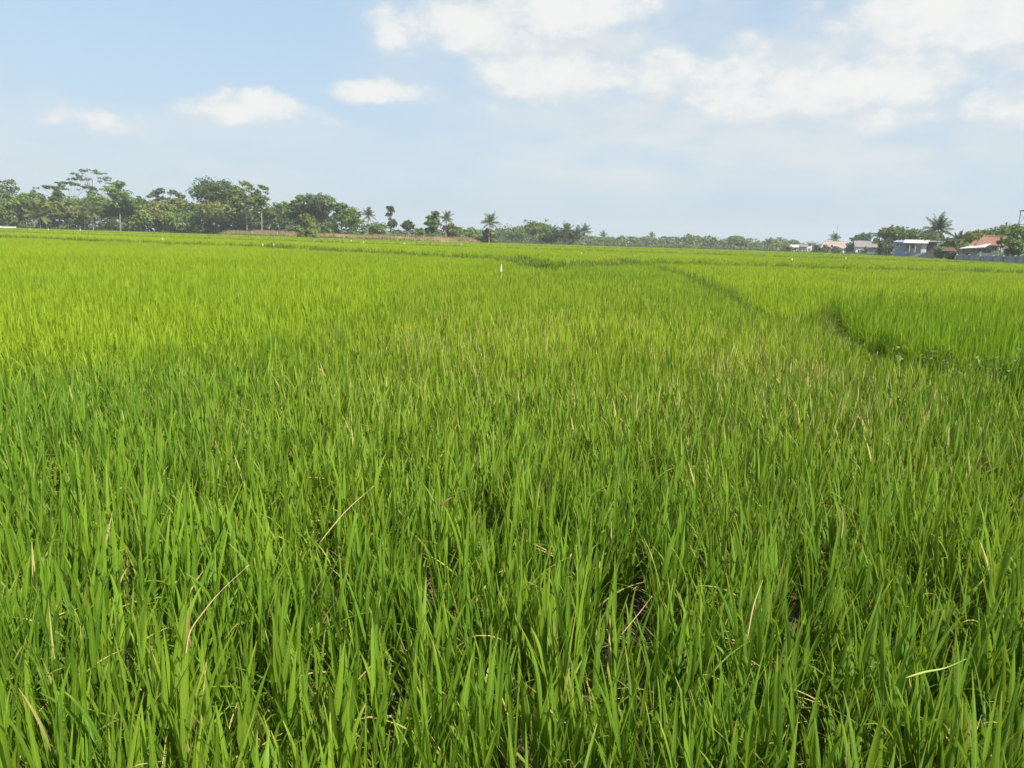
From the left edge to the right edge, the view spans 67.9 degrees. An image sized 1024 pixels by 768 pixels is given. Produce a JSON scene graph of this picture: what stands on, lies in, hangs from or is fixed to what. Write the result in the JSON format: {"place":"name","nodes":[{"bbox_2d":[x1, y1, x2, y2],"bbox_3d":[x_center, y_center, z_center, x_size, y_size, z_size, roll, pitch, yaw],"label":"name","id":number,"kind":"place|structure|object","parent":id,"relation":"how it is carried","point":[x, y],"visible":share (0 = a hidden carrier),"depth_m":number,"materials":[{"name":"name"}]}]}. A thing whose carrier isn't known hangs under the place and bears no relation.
{"place":"outdoors","nodes":[
{"label":"outdoors","id":0,"kind":"place"},
{"bbox_2d":[16,226,223,234],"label":"rank grass","id":1,"kind":"structure","parent":0,"point":[106,230],"depth_m":200.42,"materials":[{"name":"green plant"}]},
{"bbox_2d":[0,228,1023,407],"label":"bund grass","id":2,"kind":"structure","parent":0,"point":[526,260],"depth_m":40.79,"materials":[{"name":"green plant"}]},
{"bbox_2d":[0,0,1023,254],"label":"sky","id":3,"kind":"structure","parent":0,"point":[800,120],"materials":[{"name":"blue"}]},
{"bbox_2d":[0,228,1023,767],"bbox_3d":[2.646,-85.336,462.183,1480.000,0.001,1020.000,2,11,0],"label":"ground","id":4,"kind":"structure","parent":0,"point":[640,594],"depth_m":2.69,"materials":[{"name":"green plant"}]},
{"bbox_2d":[0,199,18,226],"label":"broadleaf tree","id":5,"kind":"object","parent":4,"relation":"on","point":[6,213],"visible":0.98,"depth_m":196.89,"materials":[{"name":"green plant"}]},
{"bbox_2d":[0,179,32,225],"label":"feathery tree","id":6,"kind":"object","parent":4,"relation":"on","point":[4,194],"visible":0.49,"depth_m":202.30,"materials":[{"name":"green plant"}]},
{"bbox_2d":[3,192,36,226],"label":"broadleaf tree","id":7,"kind":"object","parent":4,"relation":"on","point":[20,200],"visible":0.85,"depth_m":198.84,"materials":[{"name":"green plant"}]},
{"bbox_2d":[20,189,47,225],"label":"broadleaf tree","id":8,"kind":"object","parent":4,"relation":"on","point":[39,196],"visible":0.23,"depth_m":205.62,"materials":[{"name":"green plant"}]},
{"bbox_2d":[22,197,59,227],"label":"coconut palm","id":9,"kind":"object","parent":4,"relation":"on","point":[38,213],"visible":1,"depth_m":198.27,"materials":[{"name":"green plant"}]},
{"bbox_2d":[35,199,64,224],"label":"broadleaf tree","id":10,"kind":"object","parent":4,"relation":"on","point":[55,205],"visible":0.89,"depth_m":200.41,"materials":[{"name":"green plant"}]},
{"bbox_2d":[48,187,64,228],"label":"slender tree","id":11,"kind":"object","parent":4,"relation":"on","point":[57,194],"visible":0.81,"depth_m":201.21,"materials":[{"name":"green plant"}]},
{"bbox_2d":[46,195,81,228],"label":"broadleaf tree","id":12,"kind":"object","parent":4,"relation":"on","point":[65,201],"visible":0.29,"depth_m":206.87,"materials":[{"name":"green plant"}]},
{"bbox_2d":[33,181,97,229],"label":"umbrella tree","id":13,"kind":"object","parent":4,"relation":"on","point":[70,183],"visible":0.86,"depth_m":215.07,"materials":[{"name":"green plant"}]},
{"bbox_2d":[62,205,96,227],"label":"broadleaf tree","id":14,"kind":"object","parent":4,"relation":"on","point":[71,211],"visible":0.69,"depth_m":202.91,"materials":[{"name":"green plant"}]},
{"bbox_2d":[76,202,94,229],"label":"coconut palm","id":15,"kind":"object","parent":4,"relation":"on","point":[82,210],"visible":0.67,"depth_m":199.36,"materials":[{"name":"green plant"}]},
{"bbox_2d":[66,169,114,230],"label":"umbrella tree","id":16,"kind":"object","parent":4,"relation":"on","point":[95,171],"visible":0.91,"depth_m":222.58,"materials":[{"name":"green plant"}]},
{"bbox_2d":[79,200,105,229],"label":"coconut palm","id":17,"kind":"object","parent":4,"relation":"on","point":[91,208],"visible":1,"depth_m":197.28,"materials":[{"name":"green plant"}]},
{"bbox_2d":[81,190,112,229],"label":"broadleaf tree","id":18,"kind":"object","parent":4,"relation":"on","point":[93,197],"visible":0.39,"depth_m":207.50,"materials":[{"name":"green plant"}]},
{"bbox_2d":[95,205,121,230],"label":"broadleaf tree","id":19,"kind":"object","parent":4,"relation":"on","point":[107,211],"visible":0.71,"depth_m":202.79,"materials":[{"name":"green plant"}]},
{"bbox_2d":[96,180,144,230],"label":"tall tree","id":20,"kind":"object","parent":4,"relation":"on","point":[119,197],"visible":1,"depth_m":197.53,"materials":[{"name":"green plant"}]},
{"bbox_2d":[115,202,142,231],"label":"broadleaf tree","id":21,"kind":"object","parent":4,"relation":"on","point":[134,207],"visible":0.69,"depth_m":203.27,"materials":[{"name":"green plant"}]},
{"bbox_2d":[128,212,159,230],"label":"broadleaf tree","id":22,"kind":"object","parent":4,"relation":"on","point":[143,219],"visible":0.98,"depth_m":200.22,"materials":[{"name":"green plant"}]},
{"bbox_2d":[136,203,165,229],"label":"broadleaf tree","id":23,"kind":"object","parent":4,"relation":"on","point":[147,207],"visible":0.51,"depth_m":200.57,"materials":[{"name":"green plant"}]},
{"bbox_2d":[149,198,180,224],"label":"broadleaf tree","id":24,"kind":"object","parent":4,"relation":"on","point":[167,206],"visible":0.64,"depth_m":202.04,"materials":[{"name":"green plant"}]},
{"bbox_2d":[146,188,185,201],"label":"feathery tree","id":25,"kind":"object","parent":4,"relation":"on","point":[156,193],"visible":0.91,"depth_m":208.01,"materials":[{"name":"green plant"}]},
{"bbox_2d":[159,211,196,232],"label":"broadleaf tree","id":26,"kind":"object","parent":4,"relation":"on","point":[170,218],"visible":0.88,"depth_m":198.55,"materials":[{"name":"green plant"}]},
{"bbox_2d":[168,196,195,214],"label":"broadleaf tree","id":27,"kind":"object","parent":4,"relation":"on","point":[179,200],"visible":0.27,"depth_m":208.46,"materials":[{"name":"green plant"}]},
{"bbox_2d":[169,208,219,233],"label":"broadleaf tree","id":28,"kind":"object","parent":4,"relation":"on","point":[197,225],"visible":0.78,"depth_m":200.42,"materials":[{"name":"green plant"}]},
{"bbox_2d":[185,175,241,233],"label":"broadleaf tree","id":29,"kind":"object","parent":4,"relation":"on","point":[207,190],"visible":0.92,"depth_m":203.13,"materials":[{"name":"green plant"}]},
{"bbox_2d":[190,200,237,231],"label":"broadleaf tree","id":30,"kind":"object","parent":4,"relation":"on","point":[219,209],"visible":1,"depth_m":196.48,"materials":[{"name":"green plant"}]},
{"bbox_2d":[186,565,248,653],"bbox_3d":[-0.607,0.464,1.567,0.129,0.184,0.011,-2,11,-18],"label":"dry straw","id":31,"kind":"object","parent":4,"relation":"on","point":[203,612],"visible":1,"depth_m":1.56,"materials":[{"name":"plant"}]},
{"bbox_2d":[214,193,237,228],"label":"broadleaf tree","id":32,"kind":"object","parent":4,"relation":"on","point":[223,201],"visible":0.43,"depth_m":205.03,"materials":[{"name":"green plant"}]},
{"bbox_2d":[228,185,252,228],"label":"broadleaf tree","id":33,"kind":"object","parent":4,"relation":"on","point":[237,208],"visible":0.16,"depth_m":210.00,"materials":[{"name":"green plant"}]},
{"bbox_2d":[215,209,268,230],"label":"broadleaf tree","id":34,"kind":"object","parent":4,"relation":"on","point":[253,221],"visible":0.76,"depth_m":205.90,"materials":[{"name":"plant"}]},
{"bbox_2d":[230,180,256,230],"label":"slender tree","id":35,"kind":"object","parent":4,"relation":"on","point":[243,199],"visible":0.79,"depth_m":197.98,"materials":[{"name":"green plant"}]},
{"bbox_2d":[0,198,517,242],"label":"wood","id":36,"kind":"object","parent":4,"relation":"on","point":[113,226],"visible":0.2,"depth_m":213.34,"materials":[{"name":"green plant"}]},
{"bbox_2d":[247,184,270,229],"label":"slender tree","id":37,"kind":"object","parent":4,"relation":"on","point":[256,197],"visible":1,"depth_m":195.54,"materials":[{"name":"green plant"}]},
{"bbox_2d":[0,237,523,390],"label":"rice field","id":38,"kind":"structure","parent":4,"relation":"on","point":[65,301],"depth_m":12.12,"materials":[{"name":"green plant"}]},
{"bbox_2d":[262,207,282,228],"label":"broadleaf tree","id":39,"kind":"object","parent":4,"relation":"on","point":[270,213],"visible":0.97,"depth_m":199.10,"materials":[{"name":"green plant"}]},
{"bbox_2d":[265,201,298,224],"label":"broadleaf tree","id":40,"kind":"object","parent":4,"relation":"on","point":[284,207],"visible":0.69,"depth_m":199.91,"materials":[{"name":"green plant"}]},
{"bbox_2d":[269,214,306,232],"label":"broadleaf tree","id":41,"kind":"object","parent":4,"relation":"on","point":[290,224],"visible":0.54,"depth_m":198.37,"materials":[{"name":"plant"}]},
{"bbox_2d":[288,194,310,219],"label":"broadleaf tree","id":42,"kind":"object","parent":4,"relation":"on","point":[297,204],"visible":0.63,"depth_m":197.00,"materials":[{"name":"green plant"}]},
{"bbox_2d":[293,213,317,237],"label":"round bush","id":43,"kind":"object","parent":4,"relation":"on","point":[308,222],"visible":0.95,"depth_m":159.36,"materials":[{"name":"green plant"}]},
{"bbox_2d":[301,207,327,222],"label":"broadleaf tree","id":44,"kind":"object","parent":4,"relation":"on","point":[310,212],"visible":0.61,"depth_m":196.87,"materials":[{"name":"green plant"}]},
{"bbox_2d":[300,192,336,231],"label":"broadleaf tree","id":45,"kind":"object","parent":4,"relation":"on","point":[318,202],"visible":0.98,"depth_m":192.90,"materials":[{"name":"green plant"}]},
{"bbox_2d":[315,222,340,233],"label":"broadleaf tree","id":46,"kind":"object","parent":4,"relation":"on","point":[330,227],"visible":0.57,"depth_m":177.56,"materials":[{"name":"plant"}]},
{"bbox_2d":[220,233,440,241],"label":"rank grass","id":47,"kind":"structure","parent":4,"relation":"on","point":[340,237],"depth_m":165.08,"materials":[{"name":"green plant"}]},
{"bbox_2d":[332,202,347,233],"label":"broadleaf tree","id":48,"kind":"object","parent":4,"relation":"on","point":[342,206],"visible":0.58,"depth_m":190.98,"materials":[{"name":"green plant"}]},
{"bbox_2d":[215,229,483,242],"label":"dry grass","id":49,"kind":"structure","parent":4,"relation":"on","point":[278,232],"depth_m":179.01,"materials":[{"name":"beige plant"}]},
{"bbox_2d":[336,206,366,233],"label":"broadleaf tree","id":50,"kind":"object","parent":4,"relation":"on","point":[351,215],"visible":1,"depth_m":172.79,"materials":[{"name":"green plant"}]},
{"bbox_2d":[362,206,376,234],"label":"coconut palm","id":51,"kind":"object","parent":4,"relation":"on","point":[368,213],"visible":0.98,"depth_m":185.58,"materials":[{"name":"green plant"}]},
{"bbox_2d":[362,221,395,235],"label":"broadleaf tree","id":52,"kind":"object","parent":4,"relation":"on","point":[376,228],"visible":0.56,"depth_m":194.60,"materials":[{"name":"green plant"}]},
{"bbox_2d":[385,206,397,230],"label":"tufted tree","id":53,"kind":"object","parent":4,"relation":"on","point":[391,223],"visible":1,"depth_m":181.55,"materials":[{"name":"green plant"}]},
{"bbox_2d":[400,220,415,232],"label":"broadleaf tree","id":54,"kind":"object","parent":4,"relation":"on","point":[408,225],"visible":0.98,"depth_m":178.05,"materials":[{"name":"green plant"}]},
{"bbox_2d":[406,227,437,236],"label":"broadleaf tree","id":55,"kind":"object","parent":4,"relation":"on","point":[421,231],"visible":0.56,"depth_m":199.99,"materials":[{"name":"green plant"}]},
{"bbox_2d":[422,211,440,233],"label":"broadleaf tree","id":56,"kind":"object","parent":4,"relation":"on","point":[431,222],"visible":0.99,"depth_m":175.64,"materials":[{"name":"green plant"}]},
{"bbox_2d":[438,210,454,236],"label":"coconut palm","id":57,"kind":"object","parent":4,"relation":"on","point":[446,215],"visible":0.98,"depth_m":189.51,"materials":[{"name":"green plant"}]},
{"bbox_2d":[439,222,469,237],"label":"broadleaf tree","id":58,"kind":"object","parent":4,"relation":"on","point":[452,229],"visible":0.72,"depth_m":190.77,"materials":[{"name":"green plant"}]},
{"bbox_2d":[461,227,482,238],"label":"broadleaf tree","id":59,"kind":"object","parent":4,"relation":"on","point":[472,231],"visible":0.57,"depth_m":204.37,"materials":[{"name":"green plant"}]},
{"bbox_2d":[474,228,496,242],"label":"broadleaf tree","id":60,"kind":"object","parent":4,"relation":"on","point":[485,237],"visible":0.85,"depth_m":191.59,"materials":[{"name":"green plant"}]},
{"bbox_2d":[481,212,500,242],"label":"coconut palm","id":61,"kind":"object","parent":4,"relation":"on","point":[491,220],"visible":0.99,"depth_m":187.51,"materials":[{"name":"green plant"}]},
{"bbox_2d":[0,227,1023,274],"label":"rice field","id":62,"kind":"structure","parent":4,"relation":"on","point":[769,257],"depth_m":72.09,"materials":[{"name":"green plant"}]},
{"bbox_2d":[494,223,536,243],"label":"broadleaf tree","id":63,"kind":"object","parent":4,"relation":"on","point":[514,233],"visible":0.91,"depth_m":292.89,"materials":[{"name":"green plant"}]},
{"bbox_2d":[521,219,550,238],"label":"broadleaf tree","id":64,"kind":"object","parent":4,"relation":"on","point":[533,228],"visible":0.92,"depth_m":244.86,"materials":[{"name":"green plant"}]},
{"bbox_2d":[531,232,557,243],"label":"broadleaf tree","id":65,"kind":"object","parent":4,"relation":"on","point":[541,237],"visible":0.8,"depth_m":234.67,"materials":[{"name":"green plant"}]},
{"bbox_2d":[545,224,561,243],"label":"coconut palm","id":66,"kind":"object","parent":4,"relation":"on","point":[553,229],"visible":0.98,"depth_m":230.93,"materials":[{"name":"green plant"}]},
{"bbox_2d":[553,229,569,243],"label":"coconut palm","id":67,"kind":"object","parent":4,"relation":"on","point":[560,235],"visible":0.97,"depth_m":231.23,"materials":[{"name":"green plant"}]},
{"bbox_2d":[557,221,575,244],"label":"coconut palm","id":68,"kind":"object","parent":4,"relation":"on","point":[566,227],"visible":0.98,"depth_m":230.76,"materials":[{"name":"green plant"}]},
{"bbox_2d":[558,229,581,244],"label":"broadleaf tree","id":69,"kind":"object","parent":4,"relation":"on","point":[569,243],"visible":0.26,"depth_m":237.26,"materials":[{"name":"green plant"}]},
{"bbox_2d":[564,228,579,244],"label":"coconut palm","id":70,"kind":"object","parent":4,"relation":"on","point":[571,236],"visible":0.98,"depth_m":231.14,"materials":[{"name":"green plant"}]},
{"bbox_2d":[569,224,585,244],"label":"coconut palm","id":71,"kind":"object","parent":4,"relation":"on","point":[578,231],"visible":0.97,"depth_m":230.86,"materials":[{"name":"green plant"}]},
{"bbox_2d":[577,223,592,244],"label":"coconut palm","id":72,"kind":"object","parent":4,"relation":"on","point":[585,229],"visible":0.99,"depth_m":231.09,"materials":[{"name":"green plant"}]},
{"bbox_2d":[499,225,806,251],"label":"wood","id":73,"kind":"object","parent":4,"relation":"on","point":[690,241],"visible":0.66,"depth_m":361.16,"materials":[{"name":"green plant"}]},
{"bbox_2d":[726,235,748,247],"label":"broadleaf tree","id":74,"kind":"object","parent":4,"relation":"on","point":[740,240],"visible":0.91,"depth_m":341.55,"materials":[{"name":"green plant"}]},
{"bbox_2d":[747,580,762,638],"bbox_3d":[0.540,0.503,1.693,0.046,0.130,0.004,-8,14,-41],"label":"dry straw","id":75,"kind":"object","parent":4,"relation":"on","point":[752,611],"visible":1,"depth_m":1.69,"materials":[{"name":"plant"}]},
{"bbox_2d":[842,242,853,252],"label":"broadleaf tree","id":76,"kind":"object","parent":4,"relation":"on","point":[849,248],"visible":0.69,"depth_m":227.20,"materials":[{"name":"green plant"}]},
{"bbox_2d":[849,232,872,241],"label":"broadleaf tree","id":77,"kind":"object","parent":4,"relation":"on","point":[863,236],"visible":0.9,"depth_m":238.44,"materials":[{"name":"green plant"}]},
{"bbox_2d":[852,240,871,252],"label":"house","id":78,"kind":"structure","parent":4,"relation":"on","point":[859,246],"depth_m":223.20,"materials":[{"name":"grey tile"}]},
{"bbox_2d":[866,243,878,253],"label":"shed","id":79,"kind":"structure","parent":4,"relation":"on","point":[871,248],"depth_m":192.88,"materials":[{"name":"grey tile"}]},
{"bbox_2d":[874,238,893,255],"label":"broadleaf tree","id":80,"kind":"object","parent":4,"relation":"on","point":[883,247],"visible":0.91,"depth_m":162.46,"materials":[{"name":"green plant"}]},
{"bbox_2d":[871,224,908,252],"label":"broadleaf tree","id":81,"kind":"object","parent":4,"relation":"on","point":[891,233],"visible":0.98,"depth_m":167.37,"materials":[{"name":"green plant"}]},
{"bbox_2d":[777,240,1023,257],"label":"wood","id":82,"kind":"object","parent":4,"relation":"on","point":[998,254],"visible":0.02,"depth_m":341.52,"materials":[{"name":"plant"}]},
{"bbox_2d":[892,251,925,257],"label":"yard fence","id":83,"kind":"object","parent":4,"relation":"on","point":[908,254],"visible":0.52,"depth_m":144.85,"materials":[{"name":"grey concrete"}]},
{"bbox_2d":[892,346,936,376],"bbox_3d":[3.653,-0.030,6.949,0.381,0.640,0.343,6,12,23],"label":"weed plant","id":84,"kind":"object","parent":4,"relation":"on","point":[900,358],"visible":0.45,"depth_m":6.90,"materials":[{"name":"green plant"}]},
{"bbox_2d":[902,228,932,240],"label":"broadleaf tree","id":85,"kind":"object","parent":4,"relation":"on","point":[914,234],"visible":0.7,"depth_m":173.29,"materials":[{"name":"green plant"}]},
{"bbox_2d":[828,289,1023,408],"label":"rice field","id":86,"kind":"structure","parent":4,"relation":"on","point":[971,328],"depth_m":9.55,"materials":[{"name":"green plant"}]},
{"bbox_2d":[925,231,943,243],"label":"broadleaf tree","id":87,"kind":"object","parent":4,"relation":"on","point":[934,238],"visible":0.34,"depth_m":176.67,"materials":[{"name":"green plant"}]},
{"bbox_2d":[905,659,965,677],"bbox_3d":[0.865,0.582,1.553,0.119,0.048,0.005,2,11,0],"label":"pale leaf","id":88,"kind":"object","parent":4,"relation":"on","point":[922,672],"visible":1,"depth_m":1.55,"materials":[{"name":"green plant"}]},
{"bbox_2d":[923,213,954,257],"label":"coconut palm","id":89,"kind":"object","parent":4,"relation":"on","point":[939,224],"visible":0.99,"depth_m":139.19,"materials":[{"name":"green plant"}]},
{"bbox_2d":[933,246,946,258],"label":"broadleaf tree","id":90,"kind":"object","parent":4,"relation":"on","point":[939,252],"visible":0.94,"depth_m":134.92,"materials":[{"name":"green plant"}]},
{"bbox_2d":[943,247,956,258],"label":"hut","id":91,"kind":"object","parent":4,"relation":"on","point":[948,250],"visible":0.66,"depth_m":133.85,"materials":[{"name":"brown wood"}]},
{"bbox_2d":[948,229,967,252],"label":"coconut palm","id":92,"kind":"object","parent":4,"relation":"on","point":[959,235],"visible":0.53,"depth_m":146.58,"materials":[{"name":"green plant"}]},
{"bbox_2d":[948,238,970,254],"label":"broadleaf tree","id":93,"kind":"object","parent":4,"relation":"on","point":[956,244],"visible":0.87,"depth_m":118.96,"materials":[{"name":"green plant"}]},
{"bbox_2d":[940,348,990,386],"bbox_3d":[3.888,0.024,6.573,0.440,0.685,0.325,6,12,23],"label":"weed plant","id":94,"kind":"object","parent":4,"relation":"on","point":[951,358],"visible":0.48,"depth_m":6.63,"materials":[{"name":"green plant"}]},
{"bbox_2d":[961,229,991,242],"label":"broadleaf tree","id":95,"kind":"object","parent":4,"relation":"on","point":[971,236],"visible":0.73,"depth_m":135.86,"materials":[{"name":"green plant"}]},
{"bbox_2d":[955,254,1023,263],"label":"concrete fence","id":96,"kind":"object","parent":4,"relation":"on","point":[1002,258],"visible":0.55,"depth_m":95.34,"materials":[{"name":"grey concrete"}]},
{"bbox_2d":[969,348,1022,395],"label":"weed plant","id":97,"kind":"object","parent":4,"relation":"on","point":[978,356],"visible":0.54,"depth_m":6.25,"materials":[{"name":"green plant"}]},
{"bbox_2d":[982,222,1011,255],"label":"broadleaf tree","id":98,"kind":"object","parent":4,"relation":"on","point":[992,231],"visible":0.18,"depth_m":142.21,"materials":[{"name":"green plant"}]},
{"bbox_2d":[995,223,1023,242],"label":"broadleaf tree","id":99,"kind":"object","parent":4,"relation":"on","point":[1015,231],"visible":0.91,"depth_m":124.51,"materials":[{"name":"green plant"}]},
{"bbox_2d":[996,235,1023,260],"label":"broadleaf tree","id":100,"kind":"object","parent":4,"relation":"on","point":[1015,246],"visible":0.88,"depth_m":100.52,"materials":[{"name":"green plant"}]},
{"bbox_2d":[463,241,891,255],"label":"rank grass","id":101,"kind":"structure","parent":0,"point":[884,254],"depth_m":212.34,"materials":[{"name":"green plant"}]},
{"bbox_2d":[435,252,1023,329],"label":"rice field","id":102,"kind":"structure","parent":0,"point":[785,288],"depth_m":23.73,"materials":[{"name":"green plant"}]},
{"bbox_2d":[821,241,847,252],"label":"house","id":103,"kind":"structure","parent":0,"point":[841,245],"depth_m":235.12,"materials":[{"name":"pink tile"}]},
{"bbox_2d":[893,239,939,258],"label":"blue house","id":104,"kind":"structure","parent":0,"point":[918,246],"depth_m":148.15,"materials":[{"name":"paint"}]},
{"bbox_2d":[959,235,1006,259],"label":"orange roofed house","id":105,"kind":"structure","parent":0,"point":[985,245],"depth_m":106.44,"materials":[{"name":"tile"}]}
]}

